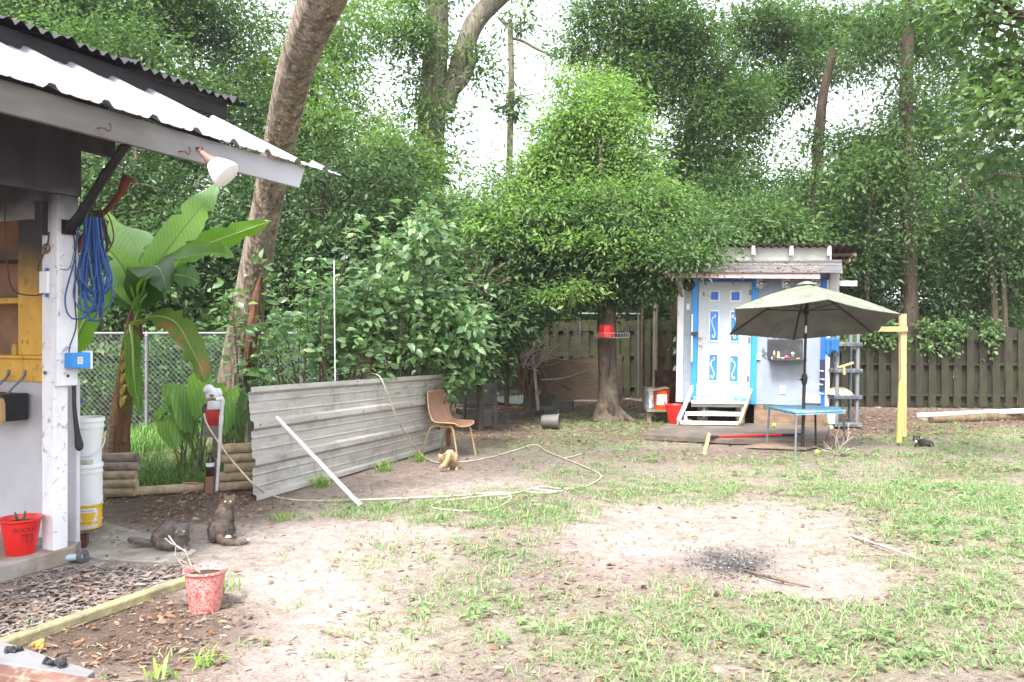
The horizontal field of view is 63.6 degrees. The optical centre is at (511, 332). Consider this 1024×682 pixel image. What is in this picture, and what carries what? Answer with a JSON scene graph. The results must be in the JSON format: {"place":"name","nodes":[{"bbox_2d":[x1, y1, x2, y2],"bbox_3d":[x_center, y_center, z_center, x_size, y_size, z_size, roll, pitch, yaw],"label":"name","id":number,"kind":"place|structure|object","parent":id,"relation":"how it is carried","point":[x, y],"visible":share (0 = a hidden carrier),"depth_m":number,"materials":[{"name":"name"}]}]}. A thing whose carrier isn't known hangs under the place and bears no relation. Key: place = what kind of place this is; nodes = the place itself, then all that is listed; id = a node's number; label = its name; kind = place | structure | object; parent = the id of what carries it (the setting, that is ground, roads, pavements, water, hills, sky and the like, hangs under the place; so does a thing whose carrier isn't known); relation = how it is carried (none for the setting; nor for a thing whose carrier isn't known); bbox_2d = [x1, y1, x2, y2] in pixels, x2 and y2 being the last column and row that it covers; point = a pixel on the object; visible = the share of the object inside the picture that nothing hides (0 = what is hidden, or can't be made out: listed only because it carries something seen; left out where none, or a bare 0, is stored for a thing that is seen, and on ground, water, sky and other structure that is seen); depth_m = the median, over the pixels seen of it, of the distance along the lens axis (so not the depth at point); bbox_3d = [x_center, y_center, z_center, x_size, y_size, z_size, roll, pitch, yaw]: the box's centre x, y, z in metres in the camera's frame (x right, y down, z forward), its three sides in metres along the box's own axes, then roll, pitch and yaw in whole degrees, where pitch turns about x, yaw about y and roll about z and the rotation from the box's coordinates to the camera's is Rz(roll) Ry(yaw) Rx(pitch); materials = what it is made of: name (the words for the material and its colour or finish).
{"place":"outdoors","nodes":[
{"label":"outdoors","id":0,"kind":"place"},
{"bbox_2d":[0,371,1023,681],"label":"ground","id":1,"kind":"structure","parent":0,"point":[342,591],"depth_m":5.81,"materials":[{"name":"soil"}]},
{"bbox_2d":[0,531,80,582],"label":"porch slab","id":2,"kind":"structure","parent":1,"relation":"on","point":[40,559],"depth_m":5.68,"materials":[{"name":"concrete"}]},
{"bbox_2d":[0,510,43,556],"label":"red bucket","id":3,"kind":"object","parent":2,"relation":"on","point":[20,533],"visible":1,"depth_m":5.65,"materials":[{"name":"plastic"}]},
{"bbox_2d":[0,641,108,681],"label":"brick ledge","id":4,"kind":"object","parent":1,"relation":"on","point":[26,665],"visible":0.95,"depth_m":2.76,"materials":[{"name":"white brick"}]},
{"bbox_2d":[0,576,185,645],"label":"edging timber","id":5,"kind":"object","parent":1,"relation":"on","point":[58,625],"visible":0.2,"depth_m":4.72,"materials":[{"name":"wood"}]},
{"bbox_2d":[0,561,206,636],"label":"bark chips","id":6,"kind":"object","parent":1,"relation":"on","point":[73,595],"visible":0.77,"depth_m":5.25,"materials":[{"name":"wood"}]},
{"bbox_2d":[103,488,135,496],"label":"landscape timber","id":7,"kind":"object","parent":1,"relation":"on","point":[119,492],"visible":0.27,"depth_m":8.23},
{"bbox_2d":[103,478,138,487],"bbox_3d":[-4.310,1.510,8.265,1.082,0.084,0.112,0,0,-4],"label":"landscape timber","id":8,"kind":"object","parent":7,"relation":"on","point":[120,483],"visible":0.28,"depth_m":8.24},
{"bbox_2d":[103,470,137,478],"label":"landscape timber","id":9,"kind":"object","parent":8,"relation":"on","point":[125,474],"visible":0.35,"depth_m":8.26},
{"bbox_2d":[103,461,140,470],"bbox_3d":[-4.310,1.340,8.285,1.086,0.084,0.112,0,0,-6],"label":"landscape timber","id":10,"kind":"object","parent":9,"relation":"on","point":[122,466],"visible":0.25,"depth_m":8.28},
{"bbox_2d":[102,452,139,461],"bbox_3d":[-4.320,1.255,8.295,1.068,0.084,0.112,0,0,-7],"label":"landscape timber","id":11,"kind":"object","parent":10,"relation":"on","point":[122,457],"visible":0.41,"depth_m":8.30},
{"bbox_2d":[0,0,240,223],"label":"broadleaf tree","id":12,"kind":"object","parent":1,"relation":"on","point":[98,40],"visible":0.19,"depth_m":17.96,"materials":[{"name":"green plant"}]},
{"bbox_2d":[80,523,195,563],"bbox_3d":[-3.199,1.659,6.494,1.992,0.042,0.697,0,0,35],"label":"concrete apron","id":13,"kind":"object","parent":1,"relation":"on","point":[129,552],"visible":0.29,"depth_m":6.24,"materials":[{"name":"concrete"}]},
{"bbox_2d":[80,502,103,530],"bbox_3d":[-3.577,1.528,6.922,0.272,0.205,0.272,0,0,0],"label":"yellow pail","id":14,"kind":"object","parent":13,"relation":"on","point":[91,517],"visible":0.53,"depth_m":6.83,"materials":[{"name":"plastic"}]},
{"bbox_2d":[80,461,103,505],"bbox_3d":[-3.577,1.270,6.922,0.272,0.360,0.272,0,0,0],"label":"white pail","id":15,"kind":"object","parent":14,"relation":"on","point":[91,484],"visible":0.54,"depth_m":6.83,"materials":[{"name":"plastic"}]},
{"bbox_2d":[80,415,104,464],"bbox_3d":[-3.576,0.905,6.921,0.296,0.400,0.296,0,0,0],"label":"white pail","id":16,"kind":"object","parent":15,"relation":"on","point":[92,428],"visible":0.53,"depth_m":6.84,"materials":[{"name":"plastic"}]},
{"bbox_2d":[127,519,189,552],"bbox_3d":[-2.661,1.550,6.328,0.528,0.260,0.281,0,0,19],"label":"cat","id":17,"kind":"object","parent":13,"relation":"on","point":[177,532],"visible":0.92,"depth_m":6.23},
{"bbox_2d":[103,483,203,497],"bbox_3d":[-4.093,1.602,8.259,1.891,0.085,0.108,0,0,-20],"label":"landscape timber","id":18,"kind":"object","parent":1,"relation":"on","point":[171,488],"visible":0.46,"depth_m":8.43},
{"bbox_2d":[138,651,177,681],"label":"grass clump","id":19,"kind":"object","parent":1,"relation":"on","point":[162,668],"visible":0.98,"depth_m":3.94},
{"bbox_2d":[1,0,330,375],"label":"broadleaf tree","id":20,"kind":"object","parent":1,"relation":"on","point":[214,11],"visible":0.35,"depth_m":20.71,"materials":[{"name":"green plant"}]},
{"bbox_2d":[0,15,340,550],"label":"porch building","id":21,"kind":"structure","parent":1,"relation":"on","point":[57,117],"depth_m":5.93,"materials":[{"name":"white paint"}]},
{"bbox_2d":[0,370,27,422],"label":"hanging planter","id":22,"kind":"object","parent":21,"relation":"hanging from","point":[13,406],"visible":1,"depth_m":6.10,"materials":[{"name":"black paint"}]},
{"bbox_2d":[72,386,83,450],"bbox_3d":[-3.146,0.618,5.975,0.056,0.476,0.085,0,0,22],"label":"black hose end","id":23,"kind":"object","parent":21,"relation":"hanging from","point":[79,445],"visible":1,"depth_m":5.95,"materials":[{"name":"rubber"}]},
{"bbox_2d":[64,351,92,368],"bbox_3d":[-3.096,0.193,5.891,0.098,0.130,0.157,0,0,23],"label":"electrical box","id":24,"kind":"object","parent":21,"relation":"attached to","point":[83,359],"visible":1,"depth_m":5.85,"materials":[{"name":"blue plastic"}]},
{"bbox_2d":[64,217,112,321],"bbox_3d":[-3.000,-0.449,5.857,0.317,0.743,0.074,0,0,-6],"label":"rope coil","id":25,"kind":"object","parent":21,"relation":"hanging from","point":[92,241],"visible":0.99,"depth_m":5.85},
{"bbox_2d":[87,210,113,328],"bbox_3d":[-3.026,-0.466,6.058,0.222,0.874,0.050,0,0,0],"label":"rope coil","id":26,"kind":"object","parent":21,"relation":"hanging from","point":[97,213],"visible":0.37,"depth_m":6.04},
{"bbox_2d":[78,174,132,254],"bbox_3d":[-3.312,0.198,6.533,0.649,2.905,0.109,0,0,9],"label":"rusty pipe","id":27,"kind":"object","parent":21,"relation":"attached to","point":[125,182],"visible":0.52,"depth_m":6.48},
{"bbox_2d":[195,147,237,186],"bbox_3d":[-2.136,-1.196,5.874,0.386,0.319,0.209,0,0,15],"label":"flood light","id":28,"kind":"object","parent":21,"relation":"attached to","point":[222,172],"visible":1,"depth_m":5.80,"materials":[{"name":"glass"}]},
{"bbox_2d":[78,184,269,452],"bbox_3d":[-3.996,-0.003,9.039,2.294,3.328,1.253,0,0,12],"label":"banana plant","id":29,"kind":"object","parent":1,"relation":"on","point":[147,268],"visible":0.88,"depth_m":9.09,"materials":[{"name":"green plant"}]},
{"bbox_2d":[102,422,250,486],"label":"grass","id":30,"kind":"structure","parent":1,"relation":"on","point":[152,438],"depth_m":10.20,"materials":[{"name":"plant"}]},
{"bbox_2d":[78,142,294,349],"bbox_3d":[-8.018,-1.792,17.280,6.916,6.887,6.720,0,0,0],"label":"broadleaf tree","id":31,"kind":"object","parent":1,"relation":"on","point":[134,211],"visible":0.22,"depth_m":16.60,"materials":[{"name":"green plant"}]},
{"bbox_2d":[152,372,239,477],"bbox_3d":[-3.715,1.028,9.550,1.085,1.252,0.684,0,0,0],"label":"ginger plant","id":32,"kind":"object","parent":1,"relation":"on","point":[178,425],"visible":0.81,"depth_m":9.39,"materials":[{"name":"green plant"}]},
{"bbox_2d":[165,535,227,614],"bbox_3d":[-1.862,1.427,4.941,0.336,0.445,0.258,0,0,32],"label":"red bucket","id":33,"kind":"object","parent":1,"relation":"on","point":[204,584],"visible":1,"depth_m":4.85,"materials":[{"name":"plastic"}]},
{"bbox_2d":[179,643,232,668],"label":"grass clump","id":34,"kind":"object","parent":1,"relation":"on","point":[206,660],"visible":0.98,"depth_m":4.08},
{"bbox_2d":[205,394,224,491],"bbox_3d":[-3.068,1.153,8.513,0.200,1.045,0.075,0,0,-33],"label":"standpipe","id":35,"kind":"object","parent":1,"relation":"on","point":[221,399],"visible":0.88,"depth_m":8.53,"materials":[{"name":"white plastic"}]},
{"bbox_2d":[203,384,222,483],"bbox_3d":[-3.260,1.104,9.000,0.204,1.092,0.160,0,0,0],"label":"post","id":36,"kind":"object","parent":35,"relation":"attached to","point":[212,413],"visible":0.82,"depth_m":8.95,"materials":[{"name":"plastic"}]},
{"bbox_2d":[206,493,250,545],"bbox_3d":[-2.269,1.480,6.528,0.265,0.397,0.405,0,0,-40],"label":"cat","id":37,"kind":"object","parent":1,"relation":"on","point":[221,529],"visible":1,"depth_m":6.51},
{"bbox_2d":[221,387,250,471],"bbox_3d":[-3.325,1.145,9.847,0.328,1.013,0.804,0,0,-24],"label":"weed clump","id":38,"kind":"object","parent":1,"relation":"on","point":[242,419],"visible":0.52,"depth_m":9.66,"materials":[{"name":"green plant"}]},
{"bbox_2d":[219,479,252,490],"bbox_3d":[-2.775,1.595,8.700,0.585,0.100,0.121,0,0,-20],"label":"landscape timber","id":39,"kind":"object","parent":1,"relation":"on","point":[233,485],"visible":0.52,"depth_m":8.61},
{"bbox_2d":[219,471,252,481],"bbox_3d":[-2.790,1.497,8.700,0.614,0.100,0.121,0,0,-19],"label":"landscape timber","id":40,"kind":"object","parent":39,"relation":"on","point":[230,476],"visible":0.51,"depth_m":8.61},
{"bbox_2d":[224,461,255,471],"bbox_3d":[-2.750,1.399,8.700,0.538,0.100,0.121,0,0,-22],"label":"landscape timber","id":41,"kind":"object","parent":40,"relation":"on","point":[243,466],"visible":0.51,"depth_m":8.62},
{"bbox_2d":[221,452,254,462],"bbox_3d":[-2.765,1.301,8.700,0.566,0.100,0.121,0,0,-21],"label":"landscape timber","id":42,"kind":"object","parent":41,"relation":"on","point":[241,456],"visible":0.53,"depth_m":8.61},
{"bbox_2d":[221,442,251,452],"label":"landscape timber","id":43,"kind":"object","parent":42,"relation":"on","point":[237,447],"visible":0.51,"depth_m":8.62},
{"bbox_2d":[3,331,526,427],"bbox_3d":[-3.252,0.810,15.472,12.011,1.680,3.908,0,0,-37],"label":"chain link fence","id":44,"kind":"object","parent":1,"relation":"on","point":[146,334],"visible":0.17,"depth_m":13.45,"materials":[{"name":"metal"}]},
{"bbox_2d":[78,326,352,431],"bbox_3d":[-5.856,0.757,13.824,6.470,1.889,0.601,0,0,0],"label":"fence vine","id":45,"kind":"object","parent":44,"relation":"attached to","point":[97,375],"visible":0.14,"depth_m":13.74,"materials":[{"name":"green plant"}]},
{"bbox_2d":[206,0,347,453],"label":"leaning tree","id":46,"kind":"object","parent":1,"relation":"on","point":[312,24],"visible":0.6,"depth_m":9.76,"materials":[{"name":"brown plant"}]},
{"bbox_2d":[123,117,479,356],"bbox_3d":[-3.980,-1.538,18.451,7.551,6.401,6.568,0,0,0],"label":"broadleaf tree","id":47,"kind":"object","parent":1,"relation":"on","point":[326,221],"visible":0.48,"depth_m":17.60,"materials":[{"name":"green plant"}]},
{"bbox_2d":[275,416,361,505],"bbox_3d":[-1.908,1.246,8.081,1.077,0.825,0.048,0,0,27],"label":"leaning pipe","id":48,"kind":"object","parent":1,"relation":"on","point":[318,461],"visible":0.87,"depth_m":8.06,"materials":[{"name":"white plastic"}]},
{"bbox_2d":[183,0,458,214],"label":"broadleaf tree","id":49,"kind":"object","parent":1,"relation":"on","point":[335,53],"visible":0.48,"depth_m":21.85,"materials":[{"name":"green plant"}]},
{"bbox_2d":[248,374,453,500],"bbox_3d":[-1.735,1.093,10.003,0.222,1.103,4.138,0,0,25],"label":"tin sheet","id":50,"kind":"object","parent":1,"relation":"on","point":[341,428],"visible":0.88,"depth_m":9.39,"materials":[{"name":"metal"}]},
{"bbox_2d":[207,187,503,429],"bbox_3d":[-1.898,-0.254,10.869,3.949,3.348,2.389,0,0,-21],"label":"camellia shrub","id":51,"kind":"object","parent":1,"relation":"on","point":[450,329],"visible":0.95,"depth_m":10.71,"materials":[{"name":"green plant"}]},
{"bbox_2d":[202,373,601,511],"bbox_3d":[-0.618,1.072,9.555,3.116,1.154,5.100,0,0,40],"label":"garden hose","id":52,"kind":"object","parent":1,"relation":"on","point":[260,489],"visible":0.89,"depth_m":8.38,"materials":[{"name":"rubber"}]},
{"bbox_2d":[312,92,511,373],"bbox_3d":[-2.328,-2.276,20.373,5.404,7.853,6.541,0,0,-42],"label":"broadleaf tree","id":53,"kind":"object","parent":1,"relation":"on","point":[388,131],"visible":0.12,"depth_m":20.40,"materials":[{"name":"green plant"}]},
{"bbox_2d":[356,0,535,363],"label":"forked tree","id":54,"kind":"object","parent":1,"relation":"on","point":[441,86],"visible":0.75,"depth_m":23.64,"materials":[{"name":"green plant"}]},
{"bbox_2d":[438,449,458,470],"bbox_3d":[-0.781,1.540,10.108,0.262,0.290,0.705,0,0,-6],"label":"cat","id":55,"kind":"object","parent":1,"relation":"on","point":[447,458],"visible":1,"depth_m":9.89},
{"bbox_2d":[421,390,476,455],"bbox_3d":[-0.857,1.218,11.106,0.654,0.873,0.447,0,0,35],"label":"shell chair","id":56,"kind":"object","parent":1,"relation":"on","point":[439,411],"visible":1,"depth_m":11.16,"materials":[{"name":"brown"}]},
{"bbox_2d":[352,228,568,430],"bbox_3d":[-0.753,-0.094,13.920,4.163,3.488,2.623,0,0,-45],"label":"laurel bush","id":57,"kind":"object","parent":1,"relation":"on","point":[502,316],"visible":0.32,"depth_m":13.83,"materials":[{"name":"green plant"}]},
{"bbox_2d":[462,380,497,428],"bbox_3d":[-0.562,1.240,14.450,0.624,0.821,0.601,0,0,0],"label":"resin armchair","id":58,"kind":"object","parent":1,"relation":"on","point":[490,388],"visible":0.78,"depth_m":14.41,"materials":[{"name":"plastic"}]},
{"bbox_2d":[456,408,543,420],"bbox_3d":[-0.213,1.600,16.286,1.884,0.100,1.472,0,0,0],"label":"bed edging","id":59,"kind":"object","parent":1,"relation":"on","point":[519,416],"visible":0.67,"depth_m":15.80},
{"bbox_2d":[0,394,1023,681],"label":"leaf litter","id":60,"kind":"object","parent":1,"relation":"on","point":[240,622],"visible":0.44,"depth_m":5.38,"materials":[{"name":"plant"}]},
{"bbox_2d":[1,198,1023,423],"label":"undergrowth","id":61,"kind":"object","parent":1,"relation":"on","point":[200,324],"visible":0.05,"depth_m":16.23,"materials":[{"name":"green plant"}]},
{"bbox_2d":[3,410,1023,681],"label":"grass","id":62,"kind":"structure","parent":1,"relation":"on","point":[911,515],"depth_m":5.90,"materials":[{"name":"plant"}]},
{"bbox_2d":[440,229,586,406],"bbox_3d":[-0.292,-0.463,18.751,3.695,4.227,4.400,0,0,44],"label":"laurel bush","id":63,"kind":"object","parent":1,"relation":"on","point":[506,385],"depth_m":18.45,"materials":[{"name":"green plant"}]},
{"bbox_2d":[8,414,1023,681],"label":"fine twigs","id":64,"kind":"object","parent":1,"relation":"on","point":[516,570],"visible":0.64,"depth_m":5.92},
{"bbox_2d":[488,0,559,382],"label":"slender tree","id":65,"kind":"object","parent":1,"relation":"on","point":[511,96],"visible":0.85,"depth_m":25.92,"materials":[{"name":"green plant"}]},
{"bbox_2d":[513,351,549,409],"bbox_3d":[0.415,1.007,17.767,0.797,1.286,0.588,0,0,0],"label":"palm stump","id":66,"kind":"object","parent":1,"relation":"on","point":[525,377],"visible":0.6,"depth_m":17.67,"materials":[{"name":"wood"}]},
{"bbox_2d":[541,414,560,429],"bbox_3d":[0.662,1.515,14.133,0.305,0.276,0.276,0,0,12],"label":"flower pot","id":67,"kind":"object","parent":1,"relation":"on","point":[551,421],"visible":0.99,"depth_m":14.04,"materials":[{"name":"grey plastic"}]},
{"bbox_2d":[82,133,1023,369],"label":"woods","id":68,"kind":"object","parent":1,"relation":"on","point":[938,168],"depth_m":33.52,"materials":[{"name":"green plant"}]},
{"bbox_2d":[520,324,596,409],"bbox_3d":[0.958,0.693,17.242,1.591,1.924,1.295,0,0,0],"label":"brush pile","id":69,"kind":"object","parent":1,"relation":"on","point":[542,359],"visible":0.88,"depth_m":17.37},
{"bbox_2d":[541,357,597,400],"bbox_3d":[1.460,1.109,19.890,1.544,1.081,0.180,0,0,0],"label":"plywood sheet","id":70,"kind":"object","parent":1,"relation":"on","point":[582,385],"visible":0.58,"depth_m":19.88,"materials":[{"name":"wood"}]},
{"bbox_2d":[371,42,780,422],"bbox_3d":[1.243,-1.900,15.298,7.536,7.250,4.487,0,0,0],"label":"yard tree","id":71,"kind":"object","parent":1,"relation":"on","point":[561,220],"visible":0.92,"depth_m":14.86,"materials":[{"name":"green plant"}]},
{"bbox_2d":[543,319,676,396],"bbox_3d":[3.279,0.652,21.145,4.999,2.039,0.220,0,0,12],"label":"board fence","id":72,"kind":"object","parent":1,"relation":"on","point":[627,349],"visible":0.37,"depth_m":21.12,"materials":[{"name":"wood"}]},
{"bbox_2d":[643,409,668,422],"bbox_3d":[2.724,1.528,15.285,0.522,0.244,0.530,0,0,0],"label":"pallet table","id":73,"kind":"object","parent":1,"relation":"on","point":[647,414],"visible":0.45,"depth_m":15.10,"materials":[{"name":"brown wood"}]},
{"bbox_2d":[642,387,658,409],"bbox_3d":[2.567,1.206,15.300,0.314,0.400,0.314,0,0,0],"label":"metal can","id":74,"kind":"object","parent":73,"relation":"on","point":[648,400],"visible":0.91,"depth_m":15.16,"materials":[{"name":"metal"}]},
{"bbox_2d":[654,389,669,409],"bbox_3d":[2.757,1.226,15.180,0.310,0.360,0.310,0,0,0],"label":"orange pail","id":75,"kind":"object","parent":73,"relation":"on","point":[662,396],"visible":0.85,"depth_m":15.06,"materials":[{"name":"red plastic"}]},
{"bbox_2d":[514,0,813,319],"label":"broadleaf tree","id":76,"kind":"object","parent":1,"relation":"on","point":[658,39],"visible":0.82,"depth_m":21.76,"materials":[{"name":"green plant"}]},
{"bbox_2d":[654,369,675,415],"bbox_3d":[3.152,1.198,16.600,0.584,0.905,0.584,0,0,0],"label":"barrel","id":77,"kind":"object","parent":1,"relation":"on","point":[665,377],"visible":0.48,"depth_m":16.34,"materials":[{"name":"metal"}]},
{"bbox_2d":[637,172,705,397],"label":"sapling","id":78,"kind":"object","parent":1,"relation":"on","point":[641,351],"depth_m":20.97,"materials":[{"name":"brown plant"}]},
{"bbox_2d":[652,170,742,386],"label":"sapling","id":79,"kind":"object","parent":1,"relation":"on","point":[655,340],"visible":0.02,"depth_m":20.74,"materials":[{"name":"green plant"}]},
{"bbox_2d":[634,540,813,582],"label":"charcoal bits","id":80,"kind":"object","parent":1,"relation":"on","point":[730,564],"visible":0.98,"depth_m":5.89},
{"bbox_2d":[644,423,829,443],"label":"ground boards","id":81,"kind":"object","parent":1,"relation":"on","point":[683,432],"visible":0.87,"depth_m":12.81,"materials":[{"name":"wood"}]},
{"bbox_2d":[663,402,686,422],"bbox_3d":[2.831,1.369,14.300,0.349,0.361,0.349,0,0,45],"label":"red bucket","id":82,"kind":"object","parent":81,"relation":"on","point":[673,411],"visible":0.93,"depth_m":14.18,"materials":[{"name":"plastic"}]},
{"bbox_2d":[677,385,752,425],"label":"wooden steps","id":83,"kind":"structure","parent":81,"relation":"on","point":[702,401],"depth_m":14.25,"materials":[{"name":"white paint"}]},
{"bbox_2d":[647,243,857,425],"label":"garden shed","id":84,"kind":"structure","parent":1,"relation":"on","point":[714,358],"depth_m":14.58,"materials":[{"name":"white wood"}]},
{"bbox_2d":[696,282,751,396],"bbox_3d":[3.757,0.110,14.625,0.928,2.041,0.092,1,0,9],"label":"door","id":85,"kind":"structure","parent":84,"relation":"in","point":[723,360],"depth_m":14.64,"materials":[{"name":"wood"}]},
{"bbox_2d":[767,339,806,360],"bbox_3d":[4.791,0.296,14.376,0.626,0.369,0.258,0,0,9],"label":"wall shelf","id":86,"kind":"object","parent":84,"relation":"attached to","point":[783,347],"depth_m":14.48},
{"bbox_2d":[636,159,871,350],"bbox_3d":[4.903,-1.111,18.805,6.028,5.523,6.354,0,0,27],"label":"broadleaf tree","id":87,"kind":"object","parent":1,"relation":"on","point":[787,231],"visible":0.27,"depth_m":18.09,"materials":[{"name":"green plant"}]},
{"bbox_2d":[745,442,822,449],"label":"ground boards","id":88,"kind":"object","parent":1,"relation":"on","point":[778,445],"visible":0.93,"depth_m":11.73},
{"bbox_2d":[729,281,901,450],"bbox_3d":[4.165,0.460,11.496,2.169,2.381,2.328,0,0,12],"label":"patio umbrella","id":89,"kind":"object","parent":88,"relation":"on","point":[805,310],"visible":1,"depth_m":11.86,"materials":[{"name":"beige fabric"}]},
{"bbox_2d":[655,0,924,207],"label":"broadleaf tree","id":90,"kind":"object","parent":1,"relation":"on","point":[786,33],"visible":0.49,"depth_m":25.56,"materials":[{"name":"green plant"}]},
{"bbox_2d":[766,405,845,456],"bbox_3d":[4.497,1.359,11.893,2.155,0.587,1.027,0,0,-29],"label":"blue table","id":91,"kind":"object","parent":1,"relation":"on","point":[814,410],"visible":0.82,"depth_m":11.64,"materials":[{"name":"paint"}]},
{"bbox_2d":[724,126,916,230],"bbox_3d":[7.125,-1.529,19.512,3.231,6.359,4.204,0,0,-44],"label":"sapling","id":92,"kind":"object","parent":1,"relation":"on","point":[812,180],"visible":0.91,"depth_m":19.39,"materials":[{"name":"green plant"}]},
{"bbox_2d":[829,334,862,426],"bbox_3d":[5.769,0.801,14.370,0.510,1.622,0.560,0,0,0],"label":"plastic rack","id":93,"kind":"object","parent":1,"relation":"on","point":[857,370],"visible":0.73,"depth_m":14.12,"materials":[{"name":"plastic"}]},
{"bbox_2d":[744,48,962,280],"bbox_3d":[7.449,-5.008,19.247,9.132,13.321,11.077,0,0,0],"label":"broadleaf tree","id":94,"kind":"object","parent":1,"relation":"on","point":[819,129],"visible":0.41,"depth_m":21.73,"materials":[{"name":"green plant"}]},
{"bbox_2d":[816,115,957,301],"bbox_3d":[8.784,-1.783,19.796,3.231,6.867,3.204,0,0,0],"label":"sapling","id":95,"kind":"object","parent":1,"relation":"on","point":[874,166],"visible":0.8,"depth_m":19.53,"materials":[{"name":"green plant"}]},
{"bbox_2d":[878,314,907,436],"bbox_3d":[6.015,0.674,13.069,0.456,1.951,0.130,0,0,0],"label":"hanging post","id":96,"kind":"object","parent":1,"relation":"on","point":[902,329],"visible":0.8,"depth_m":13.04,"materials":[{"name":"yellow wood"}]},
{"bbox_2d":[896,380,904,442],"bbox_3d":[5.843,1.185,12.412,0.193,0.941,0.088,0,0,-45],"label":"round stake","id":97,"kind":"object","parent":1,"relation":"on","point":[900,410],"visible":0.93,"depth_m":12.38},
{"bbox_2d":[803,0,1018,328],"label":"broadleaf tree","id":98,"kind":"object","parent":1,"relation":"on","point":[910,115],"visible":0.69,"depth_m":20.57,"materials":[{"name":"green plant"}]},
{"bbox_2d":[817,125,1023,402],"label":"broadleaf tree","id":99,"kind":"object","parent":1,"relation":"on","point":[981,270],"visible":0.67,"depth_m":19.94,"materials":[{"name":"green plant"}]},
{"bbox_2d":[829,326,1023,408],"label":"board fence","id":100,"kind":"object","parent":1,"relation":"on","point":[931,385],"visible":0.6,"depth_m":18.15,"materials":[{"name":"wood"}]},
{"bbox_2d":[830,307,1005,361],"bbox_3d":[8.607,0.061,18.202,4.197,1.236,0.507,0,0,8],"label":"fence vine","id":101,"kind":"object","parent":100,"relation":"hanging from","point":[931,326],"visible":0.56,"depth_m":18.04,"materials":[{"name":"green plant"}]},
{"bbox_2d":[838,0,1023,224],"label":"overhanging tree","id":102,"kind":"object","parent":1,"relation":"on","point":[999,85],"visible":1,"depth_m":9.37,"materials":[{"name":"green plant"}]},
{"bbox_2d":[846,0,1023,402],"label":"broadleaf tree","id":103,"kind":"object","parent":1,"relation":"on","point":[1004,311],"visible":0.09,"depth_m":22.91,"materials":[{"name":"green plant"}]},
{"bbox_2d":[928,412,1023,422],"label":"log","id":104,"kind":"object","parent":1,"relation":"on","point":[989,416],"visible":0.82,"depth_m":15.35,"materials":[{"name":"beige wood"}]},
{"bbox_2d":[916,408,1023,417],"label":"gutter pipe","id":105,"kind":"object","parent":104,"relation":"on","point":[1001,411],"visible":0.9,"depth_m":15.65,"materials":[{"name":"white plastic"}]},
{"bbox_2d":[83,0,1023,317],"label":"sky","id":106,"kind":"structure","parent":0,"point":[487,130],"materials":[{"name":"white"}]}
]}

